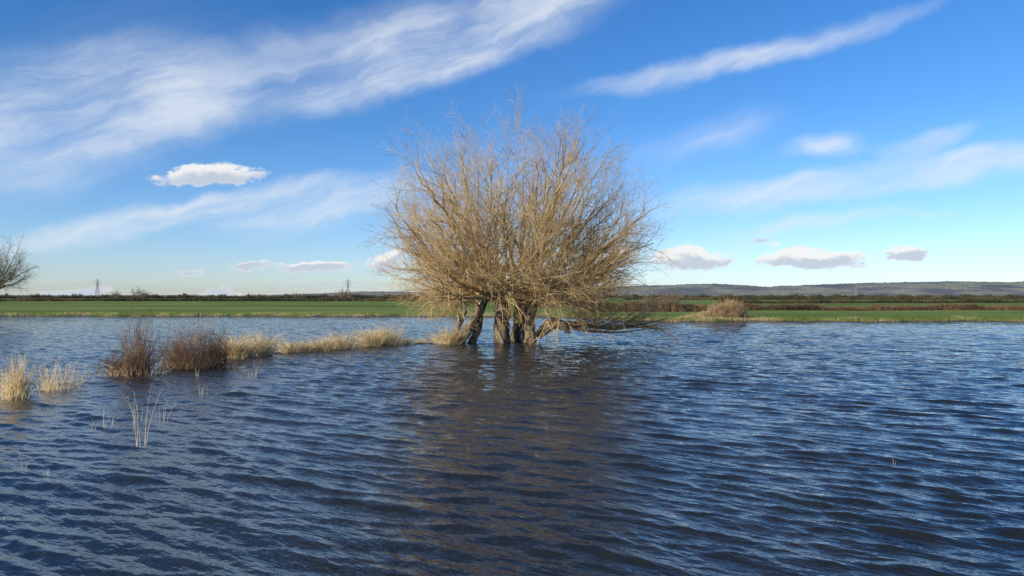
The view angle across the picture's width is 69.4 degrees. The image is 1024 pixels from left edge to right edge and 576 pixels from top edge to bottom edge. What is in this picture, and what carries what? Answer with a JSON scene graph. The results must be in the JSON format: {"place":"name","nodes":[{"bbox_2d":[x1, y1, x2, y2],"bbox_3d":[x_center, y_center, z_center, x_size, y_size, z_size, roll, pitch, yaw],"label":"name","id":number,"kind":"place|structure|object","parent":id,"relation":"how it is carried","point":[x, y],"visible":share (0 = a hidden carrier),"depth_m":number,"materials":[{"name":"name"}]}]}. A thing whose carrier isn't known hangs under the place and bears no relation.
{"place":"outdoors","nodes":[
{"label":"outdoors","id":0,"kind":"place"},
{"bbox_2d":[0,291,437,295],"bbox_3d":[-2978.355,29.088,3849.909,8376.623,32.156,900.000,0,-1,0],"label":"hills","id":1,"kind":"structure","parent":0,"point":[375,293],"depth_m":3790.29,"materials":[{"name":"plant"}]},
{"bbox_2d":[255,342,425,355],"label":"mud bank","id":2,"kind":"structure","parent":0,"point":[356,347],"depth_m":37.15,"materials":[{"name":"brown soil"}]},
{"bbox_2d":[0,316,1023,575],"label":"water","id":3,"kind":"structure","parent":0,"point":[732,448],"depth_m":11.79,"materials":[{"name":"blue liquid"}]},
{"bbox_2d":[0,352,57,400],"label":"dry grass tuft","id":4,"kind":"object","parent":3,"relation":"in","point":[17,390],"visible":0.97,"depth_m":18.11,"materials":[{"name":"beige plant"}]},
{"bbox_2d":[18,354,91,392],"bbox_3d":[-12.313,2.252,19.668,1.993,1.027,1.698,0,-1,0],"label":"dry grass tuft","id":5,"kind":"object","parent":3,"relation":"in","point":[48,386],"visible":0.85,"depth_m":19.77,"materials":[{"name":"beige plant"}]},
{"bbox_2d":[78,302,180,377],"bbox_3d":[-12.247,1.748,23.718,3.281,2.810,3.003,0,-1,0],"label":"bare shrub","id":6,"kind":"object","parent":3,"relation":"in","point":[140,362],"visible":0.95,"depth_m":23.60,"materials":[{"name":"brown plant"}]},
{"bbox_2d":[148,314,269,370],"bbox_3d":[-11.006,1.905,26.133,4.368,2.302,3.749,0,-1,0],"label":"bare shrub","id":7,"kind":"object","parent":3,"relation":"in","point":[196,357],"visible":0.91,"depth_m":26.00,"materials":[{"name":"brown plant"}]},
{"bbox_2d":[193,322,470,358],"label":"dry grass bank","id":8,"kind":"structure","parent":3,"relation":"in","point":[344,343],"depth_m":34.10,"materials":[{"name":"beige plant"}]},
{"bbox_2d":[18,343,976,474],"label":"reed stalks","id":9,"kind":"object","parent":3,"relation":"in","point":[145,443],"visible":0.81,"depth_m":12.58,"materials":[{"name":"beige plant"}]},
{"bbox_2d":[355,83,685,346],"bbox_3d":[0.735,-3.612,39.860,17.754,14.432,16.385,0,-1,0],"label":"pollard willow tree","id":10,"kind":"object","parent":3,"relation":"in","point":[534,286],"visible":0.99,"depth_m":38.03,"materials":[{"name":"brown plant"}]},
{"bbox_2d":[536,295,674,342],"bbox_3d":[5.281,1.740,39.800,8.071,3.094,5.424,0,-1,0],"label":"fallen willow trunk","id":11,"kind":"object","parent":3,"relation":"in","point":[566,327],"visible":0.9,"depth_m":39.72,"materials":[{"name":"brown wood"}]},
{"bbox_2d":[0,296,1023,321],"bbox_3d":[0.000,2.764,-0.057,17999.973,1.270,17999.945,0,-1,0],"label":"ground","id":12,"kind":"structure","parent":0,"point":[210,307],"depth_m":119.42,"materials":[{"name":"green plant"}]},
{"bbox_2d":[0,233,40,292],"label":"bare tree","id":13,"kind":"object","parent":12,"relation":"on","point":[9,273],"visible":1,"depth_m":211.12,"materials":[{"name":"brown plant"}]},
{"bbox_2d":[93,279,101,296],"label":"electricity pylon","id":14,"kind":"object","parent":12,"relation":"on","point":[97,285],"visible":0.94,"depth_m":1250.00,"materials":[{"name":"metal"}]},
{"bbox_2d":[17,282,431,291],"bbox_3d":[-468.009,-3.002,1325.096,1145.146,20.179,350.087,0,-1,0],"label":"power lines","id":15,"kind":"object","parent":14,"relation":"attached to","point":[196,291],"visible":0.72,"depth_m":1286.15,"materials":[{"name":"metal"}]},
{"bbox_2d":[109,290,122,297],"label":"bare tree","id":16,"kind":"object","parent":12,"relation":"on","point":[115,295],"visible":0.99,"depth_m":429.41,"materials":[{"name":"brown plant"}]},
{"bbox_2d":[130,287,145,297],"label":"bare tree","id":17,"kind":"object","parent":12,"relation":"on","point":[136,293],"visible":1,"depth_m":399.52,"materials":[{"name":"plant"}]},
{"bbox_2d":[0,297,445,300],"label":"hedgerow","id":18,"kind":"object","parent":12,"relation":"on","point":[208,299],"visible":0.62,"depth_m":315.76,"materials":[{"name":"green plant"}]},
{"bbox_2d":[0,293,456,298],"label":"hedgerow","id":19,"kind":"object","parent":12,"relation":"on","point":[32,296],"visible":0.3,"depth_m":651.55,"materials":[{"name":"green plant"}]},
{"bbox_2d":[335,287,347,297],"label":"bare tree","id":20,"kind":"object","parent":12,"relation":"on","point":[346,293],"visible":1,"depth_m":439.67,"materials":[{"name":"plant"}]},
{"bbox_2d":[301,292,449,298],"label":"hedgerow","id":21,"kind":"object","parent":12,"relation":"on","point":[305,296],"visible":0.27,"depth_m":478.43,"materials":[{"name":"green plant"}]},
{"bbox_2d":[636,293,661,302],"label":"bare tree","id":22,"kind":"object","parent":12,"relation":"on","point":[645,299],"visible":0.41,"depth_m":107.91,"materials":[{"name":"brown plant"}]},
{"bbox_2d":[587,299,746,311],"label":"hedgerow","id":23,"kind":"object","parent":12,"relation":"on","point":[691,308],"visible":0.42,"depth_m":103.83,"materials":[{"name":"brown plant"}]},
{"bbox_2d":[657,287,690,311],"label":"bare tree","id":24,"kind":"object","parent":12,"relation":"on","point":[671,302],"visible":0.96,"depth_m":103.80,"materials":[{"name":"plant"}]},
{"bbox_2d":[662,297,749,321],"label":"reed bed","id":25,"kind":"object","parent":12,"relation":"on","point":[730,309],"visible":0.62,"depth_m":74.51,"materials":[{"name":"beige plant"}]},
{"bbox_2d":[590,293,1023,297],"bbox_3d":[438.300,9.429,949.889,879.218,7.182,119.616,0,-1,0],"label":"hedgerow","id":26,"kind":"object","parent":12,"relation":"on","point":[836,295],"visible":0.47,"depth_m":943.62,"materials":[{"name":"plant"}]},
{"bbox_2d":[623,295,1023,299],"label":"hedgerow","id":27,"kind":"object","parent":12,"relation":"on","point":[844,298],"visible":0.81,"depth_m":441.19,"materials":[{"name":"plant"}]},
{"bbox_2d":[715,298,1023,303],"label":"hedgerow","id":28,"kind":"object","parent":12,"relation":"on","point":[909,300],"visible":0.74,"depth_m":223.61,"materials":[{"name":"plant"}]},
{"bbox_2d":[740,302,1023,310],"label":"hedgerow","id":29,"kind":"object","parent":12,"relation":"on","point":[936,306],"visible":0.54,"depth_m":111.41,"materials":[{"name":"plant"}]},
{"bbox_2d":[0,0,1023,295],"label":"sky","id":30,"kind":"structure","parent":0,"point":[215,147],"materials":[{"name":"blue"}]},
{"bbox_2d":[597,281,1023,296],"bbox_3d":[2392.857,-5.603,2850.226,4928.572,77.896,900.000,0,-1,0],"label":"hills","id":31,"kind":"structure","parent":0,"point":[956,288],"depth_m":2670.73,"materials":[{"name":"grass"},{"name":"foliage"}]}
]}

